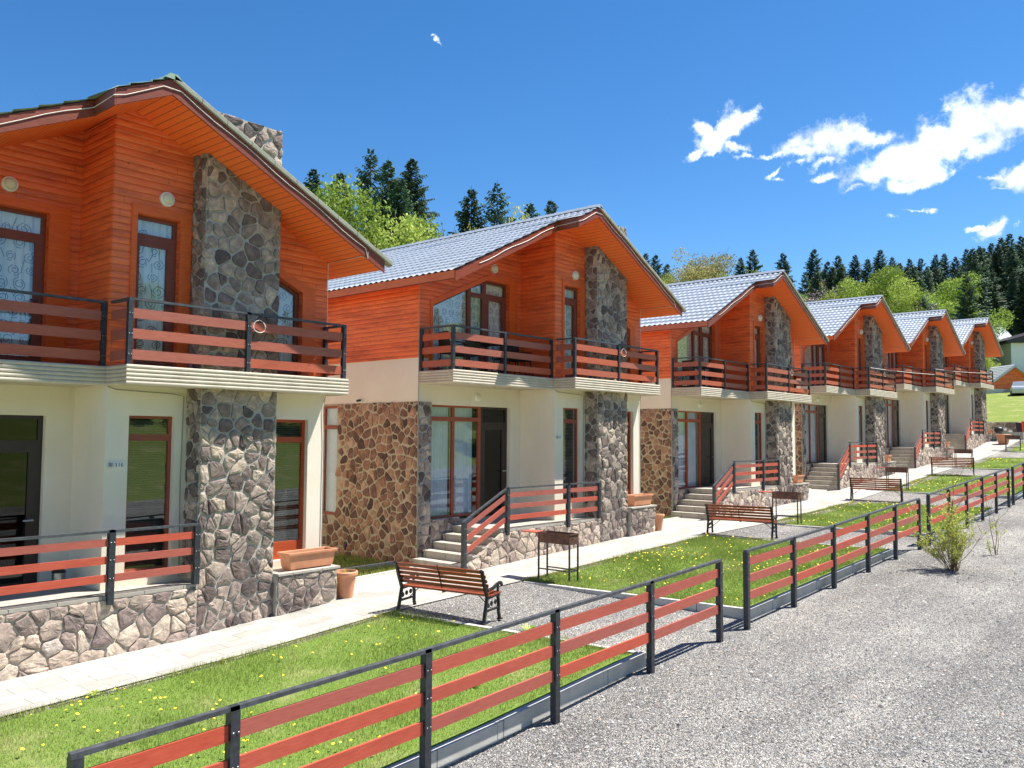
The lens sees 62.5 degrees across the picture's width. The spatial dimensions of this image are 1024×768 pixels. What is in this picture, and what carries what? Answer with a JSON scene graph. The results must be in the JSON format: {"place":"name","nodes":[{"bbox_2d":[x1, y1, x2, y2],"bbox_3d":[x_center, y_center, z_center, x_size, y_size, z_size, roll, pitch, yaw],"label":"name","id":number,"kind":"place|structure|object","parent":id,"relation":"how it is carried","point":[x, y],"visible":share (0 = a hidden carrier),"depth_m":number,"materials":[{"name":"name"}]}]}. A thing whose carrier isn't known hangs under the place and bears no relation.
{"place":"outdoors","nodes":[
{"label":"outdoors","id":0,"kind":"place"},
{"bbox_2d":[437,331,468,369],"bbox_3d":[-1.324,-0.713,18.885,0.567,0.883,0.548,3,-5,-40],"label":"garden chair","id":1,"kind":"object","parent":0,"point":[444,342],"visible":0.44,"depth_m":18.79,"materials":[{"name":"black plastic"}]},
{"bbox_2d":[0,439,1019,716],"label":"paved path","id":2,"kind":"structure","parent":0,"point":[376,595],"depth_m":13.78,"materials":[{"name":"grey concrete"}]},
{"bbox_2d":[336,568,357,597],"bbox_3d":[-2.991,3.548,15.123,0.456,0.524,0.456,-3,-5,40],"label":"flower pot","id":3,"kind":"object","parent":2,"relation":"on","point":[346,578],"visible":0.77,"depth_m":14.97,"materials":[{"name":"ceramic"}]},
{"bbox_2d":[0,440,1023,767],"bbox_3d":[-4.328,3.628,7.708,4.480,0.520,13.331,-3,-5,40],"label":"lawn","id":4,"kind":"structure","parent":0,"point":[321,752],"depth_m":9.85,"materials":[{"name":"plant"}]},
{"bbox_2d":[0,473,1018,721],"bbox_3d":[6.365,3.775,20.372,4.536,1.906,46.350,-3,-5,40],"label":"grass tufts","id":5,"kind":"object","parent":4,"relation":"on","point":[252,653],"visible":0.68,"depth_m":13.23,"materials":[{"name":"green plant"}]},
{"bbox_2d":[20,444,1022,766],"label":"dandelions","id":6,"kind":"object","parent":4,"relation":"on","point":[520,650],"visible":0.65,"depth_m":13.06,"materials":[{"name":"yellow plant"}]},
{"bbox_2d":[0,440,1023,767],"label":"gravel drive","id":7,"kind":"structure","parent":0,"point":[860,712],"depth_m":10.98,"materials":[{"name":"grey gravel"}]},
{"bbox_2d":[65,612,645,767],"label":"kerb","id":8,"kind":"structure","parent":7,"relation":"on","point":[449,752],"depth_m":9.39,"materials":[{"name":"concrete"}]},
{"bbox_2d":[66,559,723,767],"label":"fence","id":9,"kind":"object","parent":7,"relation":"on","point":[233,730],"visible":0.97,"depth_m":7.96,"materials":[{"name":"red wood"}]},
{"bbox_2d":[393,561,502,624],"bbox_3d":[-1.053,3.354,13.799,1.780,0.869,0.661,-2,-4,31],"label":"park bench","id":10,"kind":"object","parent":7,"relation":"on","point":[487,592],"visible":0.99,"depth_m":13.61,"materials":[{"name":"wood"}]},
{"bbox_2d":[523,535,892,619],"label":"kerb","id":11,"kind":"structure","parent":7,"relation":"on","point":[768,605],"depth_m":15.34,"materials":[{"name":"concrete"}]},
{"bbox_2d":[413,495,1023,767],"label":"gravel stones","id":12,"kind":"object","parent":7,"relation":"on","point":[743,743],"visible":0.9,"depth_m":10.14,"materials":[{"name":"grey gravel"}]},
{"bbox_2d":[705,503,777,539],"bbox_3d":[6.040,3.595,22.250,1.780,0.869,0.661,-2,-4,31],"label":"park bench","id":13,"kind":"object","parent":7,"relation":"on","point":[712,514],"visible":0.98,"depth_m":22.10,"materials":[{"name":"wood"}]},
{"bbox_2d":[743,498,921,629],"bbox_3d":[6.822,3.371,16.948,0.092,1.649,9.721,-3,-5,40],"label":"fence","id":14,"kind":"object","parent":7,"relation":"on","point":[792,564],"visible":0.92,"depth_m":15.77,"materials":[{"name":"red wood"}]},
{"bbox_2d":[849,477,902,501],"bbox_3d":[13.394,3.870,31.049,1.780,0.869,0.661,-2,-4,30],"label":"park bench","id":15,"kind":"object","parent":7,"relation":"on","point":[871,483],"visible":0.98,"depth_m":30.90,"materials":[{"name":"wood"}]},
{"bbox_2d":[767,502,994,538],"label":"kerb","id":16,"kind":"structure","parent":7,"relation":"on","point":[923,534],"depth_m":24.34,"materials":[{"name":"concrete"}]},
{"bbox_2d":[874,467,908,489],"bbox_3d":[15.343,3.836,34.078,1.271,0.954,0.324,-2,-4,37],"label":"barbecue","id":17,"kind":"object","parent":7,"relation":"on","point":[898,469],"visible":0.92,"depth_m":33.86,"materials":[{"name":"metal"}]},
{"bbox_2d":[908,453,996,570],"bbox_3d":[9.257,2.688,17.705,1.527,2.507,1.380,2,-4,-29],"label":"shrub","id":18,"kind":"object","parent":7,"relation":"on","point":[957,544],"visible":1,"depth_m":17.69,"materials":[{"name":"green plant"}]},
{"bbox_2d":[930,457,974,474],"bbox_3d":[20.215,3.779,38.748,1.780,0.869,0.661,-2,-4,29],"label":"park bench","id":19,"kind":"object","parent":7,"relation":"on","point":[952,463],"visible":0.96,"depth_m":38.60,"materials":[{"name":"wood"}]},
{"bbox_2d":[885,475,1022,498],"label":"kerb","id":20,"kind":"structure","parent":7,"relation":"on","point":[1018,495],"depth_m":31.93,"materials":[{"name":"concrete"}]},
{"bbox_2d":[926,468,1010,545],"bbox_3d":[13.758,3.497,25.097,0.092,1.737,10.091,-3,-5,40],"label":"fence","id":21,"kind":"object","parent":7,"relation":"on","point":[980,492],"visible":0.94,"depth_m":24.58,"materials":[{"name":"red wood"}]},
{"bbox_2d":[975,495,1011,554],"bbox_3d":[11.200,3.228,19.703,0.844,1.529,0.602,-3,-5,40],"label":"sapling","id":22,"kind":"object","parent":7,"relation":"on","point":[989,545],"visible":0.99,"depth_m":19.68,"materials":[{"name":"green plant"}]},
{"bbox_2d":[1011,462,1023,504],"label":"fence","id":23,"kind":"object","parent":7,"relation":"on","point":[1013,479],"visible":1,"depth_m":29.95,"materials":[{"name":"red wood"}]},
{"bbox_2d":[0,0,1023,290],"label":"sky","id":24,"kind":"structure","parent":0,"point":[846,129],"materials":[{"name":"blue"}]},
{"bbox_2d":[333,334,1023,575],"bbox_3d":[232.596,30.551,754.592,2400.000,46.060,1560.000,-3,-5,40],"label":"ground","id":25,"kind":"structure","parent":0,"point":[1004,407],"depth_m":67.97,"materials":[{"name":"green plant"}]},
{"bbox_2d":[0,73,392,681],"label":"chalet","id":26,"kind":"object","parent":25,"relation":"on","point":[176,252],"visible":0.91,"depth_m":13.00,"materials":[{"name":"orange paint"}]},
{"bbox_2d":[0,415,42,586],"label":"front door","id":27,"kind":"structure","parent":26,"relation":"in","point":[21,436],"depth_m":12.57,"materials":[{"name":"black glass"}]},
{"bbox_2d":[0,206,46,361],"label":"balcony window","id":28,"kind":"structure","parent":26,"relation":"in","point":[22,232],"depth_m":12.75,"materials":[{"name":"clear glass"}]},
{"bbox_2d":[124,416,171,571],"bbox_3d":[-5.617,1.672,12.933,0.125,2.360,0.720,-3,-5,40],"label":"narrow window","id":29,"kind":"structure","parent":26,"relation":"in","point":[161,439],"depth_m":13.01,"materials":[{"name":"clear glass"}]},
{"bbox_2d":[133,215,176,366],"bbox_3d":[-5.557,-1.424,13.094,0.227,2.320,0.690,-3,-5,40],"label":"balcony door","id":30,"kind":"structure","parent":26,"relation":"in","point":[156,238],"depth_m":13.20,"materials":[{"name":"clear glass"}]},
{"bbox_2d":[277,280,298,374],"bbox_3d":[-4.067,-1.034,14.904,0.121,1.740,0.610,-3,-5,40],"label":"slanted window","id":31,"kind":"structure","parent":26,"relation":"in","point":[288,298],"depth_m":15.03,"materials":[{"name":"clear glass"}]},
{"bbox_2d":[273,419,304,559],"bbox_3d":[-4.022,1.835,14.799,0.125,2.420,0.800,-3,-5,40],"label":"narrow window","id":32,"kind":"structure","parent":26,"relation":"in","point":[290,450],"depth_m":14.94,"materials":[{"name":"clear glass"}]},
{"bbox_2d":[277,546,337,570],"bbox_3d":[-3.539,3.026,14.624,0.357,0.300,1.017,-3,-5,40],"label":"planter box","id":33,"kind":"object","parent":26,"relation":"on","point":[291,560],"visible":1,"depth_m":14.49,"materials":[{"name":"ceramic"}]},
{"bbox_2d":[303,166,331,207],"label":"spruce tree","id":34,"kind":"object","parent":25,"relation":"on","point":[315,179],"visible":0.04,"depth_m":76.98,"materials":[{"name":"green plant"}]},
{"bbox_2d":[324,172,364,230],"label":"spruce tree","id":35,"kind":"object","parent":25,"relation":"on","point":[340,176],"visible":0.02,"depth_m":83.29,"materials":[{"name":"green plant"}]},
{"bbox_2d":[350,148,385,231],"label":"spruce tree","id":36,"kind":"object","parent":25,"relation":"on","point":[365,180],"visible":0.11,"depth_m":100.94,"materials":[{"name":"green plant"}]},
{"bbox_2d":[332,553,408,576],"bbox_3d":[-4.933,3.949,18.706,5.152,0.199,3.261,-3,-5,40],"label":"grass strip","id":37,"kind":"object","parent":25,"relation":"on","point":[362,570],"depth_m":18.60,"materials":[{"name":"green plant"}]},
{"bbox_2d":[306,171,444,249],"bbox_3d":[-5.606,-1.421,38.308,12.979,15.749,8.665,3,-4,-37],"label":"leafy tree","id":38,"kind":"object","parent":25,"relation":"on","point":[411,234],"visible":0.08,"depth_m":37.49,"materials":[{"name":"green plant"}]},
{"bbox_2d":[360,160,408,240],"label":"spruce tree","id":39,"kind":"object","parent":25,"relation":"on","point":[390,184],"visible":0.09,"depth_m":89.07,"materials":[{"name":"green plant"}]},
{"bbox_2d":[378,179,424,244],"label":"spruce tree","id":40,"kind":"object","parent":25,"relation":"on","point":[396,202],"visible":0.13,"depth_m":87.21,"materials":[{"name":"green plant"}]},
{"bbox_2d":[398,158,443,238],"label":"spruce tree","id":41,"kind":"object","parent":25,"relation":"on","point":[417,191],"visible":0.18,"depth_m":124.59,"materials":[{"name":"green plant"}]},
{"bbox_2d":[447,187,487,233],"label":"spruce tree","id":42,"kind":"object","parent":25,"relation":"on","point":[465,218],"visible":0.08,"depth_m":89.75,"materials":[{"name":"green plant"}]},
{"bbox_2d":[439,202,528,237],"bbox_3d":[-1.669,-0.956,37.827,5.819,15.338,5.347,2,-4,-23],"label":"leafy tree","id":43,"kind":"object","parent":25,"relation":"on","point":[515,212],"visible":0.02,"depth_m":39.49,"materials":[{"name":"green plant"}]},
{"bbox_2d":[480,183,510,227],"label":"spruce tree","id":44,"kind":"object","parent":25,"relation":"on","point":[497,217],"visible":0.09,"depth_m":91.24,"materials":[{"name":"green plant"}]},
{"bbox_2d":[322,204,685,572],"bbox_3d":[-2.764,0.334,24.218,12.682,8.946,8.560,-3,-5,40],"label":"chalet","id":45,"kind":"object","parent":25,"relation":"on","point":[426,462],"visible":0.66,"depth_m":20.45,"materials":[{"name":"orange wood"}]},
{"bbox_2d":[322,406,337,514],"bbox_3d":[-4.627,1.877,20.946,1.210,2.650,0.129,-3,-5,40],"label":"side window","id":46,"kind":"structure","parent":45,"relation":"in","point":[330,412],"depth_m":20.86,"materials":[{"name":"white glass"}]},
{"bbox_2d":[430,405,480,518],"bbox_3d":[-1.380,1.794,19.694,0.140,2.574,1.750,-3,-5,40],"label":"front window","id":47,"kind":"structure","parent":45,"relation":"in","point":[460,445],"depth_m":19.70,"materials":[{"name":"clear glass"}]},
{"bbox_2d":[455,340,481,371],"bbox_3d":[-1.036,-0.677,19.436,0.548,0.883,0.568,3,-4,-36],"label":"garden chair","id":48,"kind":"object","parent":45,"relation":"on","point":[473,344],"visible":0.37,"depth_m":19.26,"materials":[{"name":"black plastic"}]},
{"bbox_2d":[433,281,505,372],"bbox_3d":[-1.033,-1.402,20.203,0.207,2.300,2.650,-3,-5,40],"label":"balcony window","id":49,"kind":"structure","parent":45,"relation":"in","point":[483,305],"depth_m":20.50,"materials":[{"name":"clear glass"}]},
{"bbox_2d":[480,407,506,512],"bbox_3d":[-0.430,1.860,20.669,0.160,2.573,0.966,-3,-5,40],"label":"front door","id":50,"kind":"structure","parent":45,"relation":"in","point":[493,452],"depth_m":20.70,"materials":[{"name":"wood"}]},
{"bbox_2d":[563,408,576,498],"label":"narrow window","id":51,"kind":"structure","parent":45,"relation":"in","point":[569,419],"depth_m":21.39,"materials":[{"name":"clear glass"}]},
{"bbox_2d":[565,286,577,376],"bbox_3d":[1.439,-1.306,21.390,0.227,2.320,0.690,-3,-5,40],"label":"balcony door","id":52,"kind":"structure","parent":45,"relation":"in","point":[570,293],"depth_m":21.56,"materials":[{"name":"brown glass"}]},
{"bbox_2d":[627,411,630,493],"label":"narrow window","id":53,"kind":"structure","parent":45,"relation":"in","point":[628,412],"depth_m":23.33,"materials":[{"name":"brown glass"}]},
{"bbox_2d":[627,493,653,506],"bbox_3d":[3.434,3.142,22.887,0.357,0.300,0.986,-3,-5,40],"label":"planter box","id":54,"kind":"object","parent":45,"relation":"on","point":[634,500],"visible":0.91,"depth_m":22.69,"materials":[{"name":"ceramic"}]},
{"bbox_2d":[518,203,539,219],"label":"spruce tree","id":55,"kind":"object","parent":25,"relation":"on","point":[529,211],"visible":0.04,"depth_m":79.01,"materials":[{"name":"green plant"}]},
{"bbox_2d":[663,247,740,283],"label":"leafy tree","id":56,"kind":"object","parent":25,"relation":"on","point":[708,271],"visible":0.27,"depth_m":107.27,"materials":[{"name":"green plant"}]},
{"bbox_2d":[640,269,828,518],"bbox_3d":[4.469,0.741,32.858,12.682,8.946,8.560,-3,-5,40],"label":"chalet","id":57,"kind":"object","parent":25,"relation":"on","point":[732,441],"visible":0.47,"depth_m":29.30,"materials":[{"name":"orange wood"}]},
{"bbox_2d":[678,411,700,488],"bbox_3d":[5.853,2.200,28.335,0.140,2.574,1.750,-3,-5,40],"label":"front window","id":58,"kind":"structure","parent":57,"relation":"in","point":[686,444],"depth_m":28.45,"materials":[{"name":"clear glass"}]},
{"bbox_2d":[678,325,712,387],"bbox_3d":[6.200,-0.996,28.843,0.207,2.300,2.650,-3,-5,40],"label":"balcony window","id":59,"kind":"structure","parent":57,"relation":"in","point":[698,342],"depth_m":29.16,"materials":[{"name":"clear glass"}]},
{"bbox_2d":[700,412,713,486],"bbox_3d":[6.765,2.268,29.342,0.060,2.573,0.966,-3,-5,40],"label":"front door","id":60,"kind":"structure","parent":57,"relation":"in","point":[707,418],"depth_m":29.37,"materials":[{"name":"metal"}]},
{"bbox_2d":[755,326,761,390],"bbox_3d":[8.673,-0.900,30.030,0.227,2.320,0.690,-3,-5,40],"label":"balcony door","id":61,"kind":"structure","parent":57,"relation":"in","point":[757,334],"depth_m":30.22,"materials":[{"name":"brown glass"}]},
{"bbox_2d":[755,413,761,478],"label":"narrow window","id":62,"kind":"structure","parent":57,"relation":"in","point":[758,422],"depth_m":30.06,"materials":[{"name":"brown glass"}]},
{"bbox_2d":[744,250,763,273],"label":"spruce tree","id":63,"kind":"object","parent":25,"relation":"on","point":[755,263],"visible":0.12,"depth_m":178.47,"materials":[{"name":"green plant"}]},
{"bbox_2d":[774,253,799,292],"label":"spruce tree","id":64,"kind":"object","parent":25,"relation":"on","point":[785,268],"visible":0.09,"depth_m":173.65,"materials":[{"name":"green plant"}]},
{"bbox_2d":[797,272,810,298],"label":"spruce tree","id":65,"kind":"object","parent":25,"relation":"on","point":[804,284],"visible":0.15,"depth_m":155.87,"materials":[{"name":"green plant"}]},
{"bbox_2d":[798,249,824,292],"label":"spruce tree","id":66,"kind":"object","parent":25,"relation":"on","point":[811,266],"visible":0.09,"depth_m":173.75,"materials":[{"name":"green plant"}]},
{"bbox_2d":[805,273,826,300],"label":"spruce tree","id":67,"kind":"object","parent":25,"relation":"on","point":[815,287],"visible":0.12,"depth_m":126.10,"materials":[{"name":"green plant"}]},
{"bbox_2d":[823,266,839,299],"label":"spruce tree","id":68,"kind":"object","parent":25,"relation":"on","point":[829,282],"visible":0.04,"depth_m":145.61,"materials":[{"name":"green plant"}]},
{"bbox_2d":[829,266,848,295],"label":"spruce tree","id":69,"kind":"object","parent":25,"relation":"on","point":[836,280],"visible":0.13,"depth_m":135.97,"materials":[{"name":"green plant"}]},
{"bbox_2d":[794,295,910,489],"bbox_3d":[11.582,0.714,41.339,12.682,8.946,8.560,-3,-5,40],"label":"chalet","id":70,"kind":"object","parent":25,"relation":"on","point":[840,435],"visible":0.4,"depth_m":38.01,"materials":[{"name":"orange wood"}]},
{"bbox_2d":[805,404,818,463],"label":"front window","id":71,"kind":"structure","parent":70,"relation":"in","point":[810,420],"depth_m":37.04,"materials":[{"name":"clear glass"}]},
{"bbox_2d":[805,344,824,385],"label":"balcony window","id":72,"kind":"structure","parent":70,"relation":"in","point":[814,353],"depth_m":37.64,"materials":[{"name":"clear glass"}]},
{"bbox_2d":[818,405,826,462],"bbox_3d":[13.879,2.241,37.823,0.060,2.573,0.966,-3,-5,40],"label":"front door","id":73,"kind":"structure","parent":70,"relation":"in","point":[821,408],"depth_m":37.86,"materials":[{"name":"wood"}]},
{"bbox_2d":[846,255,864,287],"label":"spruce tree","id":74,"kind":"object","parent":25,"relation":"on","point":[854,273],"visible":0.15,"depth_m":168.97,"materials":[{"name":"green plant"}]},
{"bbox_2d":[857,257,875,285],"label":"spruce tree","id":75,"kind":"object","parent":25,"relation":"on","point":[868,268],"visible":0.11,"depth_m":160.56,"materials":[{"name":"green plant"}]},
{"bbox_2d":[820,264,925,313],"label":"leafy tree","id":76,"kind":"object","parent":25,"relation":"on","point":[890,286],"visible":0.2,"depth_m":98.68,"materials":[{"name":"green plant"}]},
{"bbox_2d":[871,250,889,279],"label":"spruce tree","id":77,"kind":"object","parent":25,"relation":"on","point":[881,263],"visible":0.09,"depth_m":207.07,"materials":[{"name":"green plant"}]},
{"bbox_2d":[901,266,930,296],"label":"spruce tree","id":78,"kind":"object","parent":25,"relation":"on","point":[914,272],"visible":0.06,"depth_m":125.75,"materials":[{"name":"green plant"}]},
{"bbox_2d":[882,309,965,467],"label":"chalet","id":79,"kind":"object","parent":25,"relation":"on","point":[914,424],"visible":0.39,"depth_m":46.27,"materials":[{"name":"orange wood"}]},
{"bbox_2d":[885,399,893,447],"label":"front window","id":80,"kind":"structure","parent":79,"relation":"in","point":[888,406],"depth_m":45.29,"materials":[{"name":"clear glass"}]},
{"bbox_2d":[885,353,897,383],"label":"balcony window","id":81,"kind":"structure","parent":79,"relation":"in","point":[890,358],"depth_m":45.85,"materials":[{"name":"clear glass"}]},
{"bbox_2d":[893,400,899,446],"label":"front door","id":82,"kind":"structure","parent":79,"relation":"in","point":[895,402],"depth_m":46.05,"materials":[{"name":"metal"}]},
{"bbox_2d":[912,279,937,310],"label":"spruce tree","id":83,"kind":"object","parent":25,"relation":"on","point":[924,303],"visible":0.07,"depth_m":106.81,"materials":[{"name":"green plant"}]},
{"bbox_2d":[922,267,937,299],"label":"spruce tree","id":84,"kind":"object","parent":25,"relation":"on","point":[929,284],"visible":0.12,"depth_m":145.04,"materials":[{"name":"green plant"}]},
{"bbox_2d":[927,254,944,281],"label":"spruce tree","id":85,"kind":"object","parent":25,"relation":"on","point":[934,262],"visible":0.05,"depth_m":197.41,"materials":[{"name":"green plant"}]},
{"bbox_2d":[939,253,952,280],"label":"spruce tree","id":86,"kind":"object","parent":25,"relation":"on","point":[944,258],"visible":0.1,"depth_m":200.84,"materials":[{"name":"green plant"}]},
{"bbox_2d":[918,271,1017,340],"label":"leafy tree","id":87,"kind":"object","parent":25,"relation":"on","point":[949,300],"visible":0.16,"depth_m":111.41,"materials":[{"name":"green plant"}]},
{"bbox_2d":[943,317,1002,450],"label":"chalet","id":88,"kind":"object","parent":25,"relation":"on","point":[965,409],"visible":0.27,"depth_m":54.67,"materials":[{"name":"orange wood"}]},
{"bbox_2d":[948,272,997,364],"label":"spruce tree","id":89,"kind":"object","parent":25,"relation":"on","point":[970,292],"visible":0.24,"depth_m":101.99,"materials":[{"name":"green plant"}]},
{"bbox_2d":[959,246,1002,335],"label":"spruce tree","id":90,"kind":"object","parent":25,"relation":"on","point":[976,268],"visible":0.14,"depth_m":117.42,"materials":[{"name":"green plant"}]},
{"bbox_2d":[972,247,998,321],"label":"spruce tree","id":91,"kind":"object","parent":25,"relation":"on","point":[981,253],"visible":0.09,"depth_m":146.19,"materials":[{"name":"green plant"}]},
{"bbox_2d":[983,270,1014,329],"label":"spruce tree","id":92,"kind":"object","parent":25,"relation":"on","point":[996,301],"visible":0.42,"depth_m":132.31,"materials":[{"name":"green plant"}]},
{"bbox_2d":[988,245,1010,332],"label":"spruce tree","id":93,"kind":"object","parent":25,"relation":"on","point":[995,265],"visible":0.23,"depth_m":148.70,"materials":[{"name":"green plant"}]},
{"bbox_2d":[987,422,1020,431],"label":"retaining wall","id":94,"kind":"structure","parent":25,"relation":"on","point":[1010,426],"depth_m":60.52,"materials":[{"name":"grey stone"}]},
{"bbox_2d":[986,364,1023,392],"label":"chalet","id":95,"kind":"object","parent":25,"relation":"on","point":[1005,377],"visible":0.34,"depth_m":91.80,"materials":[{"name":"beige paint"}]},
{"bbox_2d":[991,333,1023,369],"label":"white building","id":96,"kind":"structure","parent":25,"relation":"on","point":[1012,348],"depth_m":108.49,"materials":[{"name":"paint"}]},
{"bbox_2d":[998,246,1023,333],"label":"spruce tree","id":97,"kind":"object","parent":25,"relation":"on","point":[1011,260],"visible":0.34,"depth_m":144.18,"materials":[{"name":"green plant"}]},
{"bbox_2d":[1001,269,1023,335],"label":"spruce tree","id":98,"kind":"object","parent":25,"relation":"on","point":[1013,285],"visible":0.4,"depth_m":137.50,"materials":[{"name":"green plant"}]},
{"bbox_2d":[1010,271,1023,334],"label":"spruce tree","id":99,"kind":"object","parent":25,"relation":"on","point":[1020,302],"visible":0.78,"depth_m":131.38,"materials":[{"name":"green plant"}]},
{"bbox_2d":[1010,381,1023,395],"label":"parked car","id":100,"kind":"object","parent":25,"relation":"on","point":[1017,388],"visible":0.84,"depth_m":82.94,"materials":[{"name":"silver metal"}]},
{"bbox_2d":[543,538,885,606],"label":"lawn","id":101,"kind":"structure","parent":0,"point":[700,590],"depth_m":16.84,"materials":[{"name":"plant"}]},
{"bbox_2d":[521,529,579,581],"bbox_3d":[0.758,3.410,16.736,1.271,0.954,0.324,-3,-5,40],"label":"barbecue","id":102,"kind":"object","parent":101,"relation":"on","point":[558,537],"visible":0.98,"depth_m":16.52,"materials":[{"name":"metal"}]},
{"bbox_2d":[785,503,988,533],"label":"lawn","id":103,"kind":"structure","parent":0,"point":[883,520],"depth_m":25.93,"materials":[{"name":"plant"}]},
{"bbox_2d":[758,491,801,524],"bbox_3d":[8.058,3.713,25.356,1.271,0.954,0.324,-3,-5,39],"label":"barbecue","id":104,"kind":"object","parent":103,"relation":"on","point":[776,495],"visible":0.95,"depth_m":25.13,"materials":[{"name":"metal"}]},
{"bbox_2d":[905,476,1022,495],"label":"lawn","id":105,"kind":"structure","parent":0,"point":[946,479],"depth_m":35.14,"materials":[{"name":"plant"}]},
{"bbox_2d":[967,458,1023,468],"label":"lawn","id":106,"kind":"structure","parent":0,"point":[997,463],"depth_m":44.17,"materials":[{"name":"plant"}]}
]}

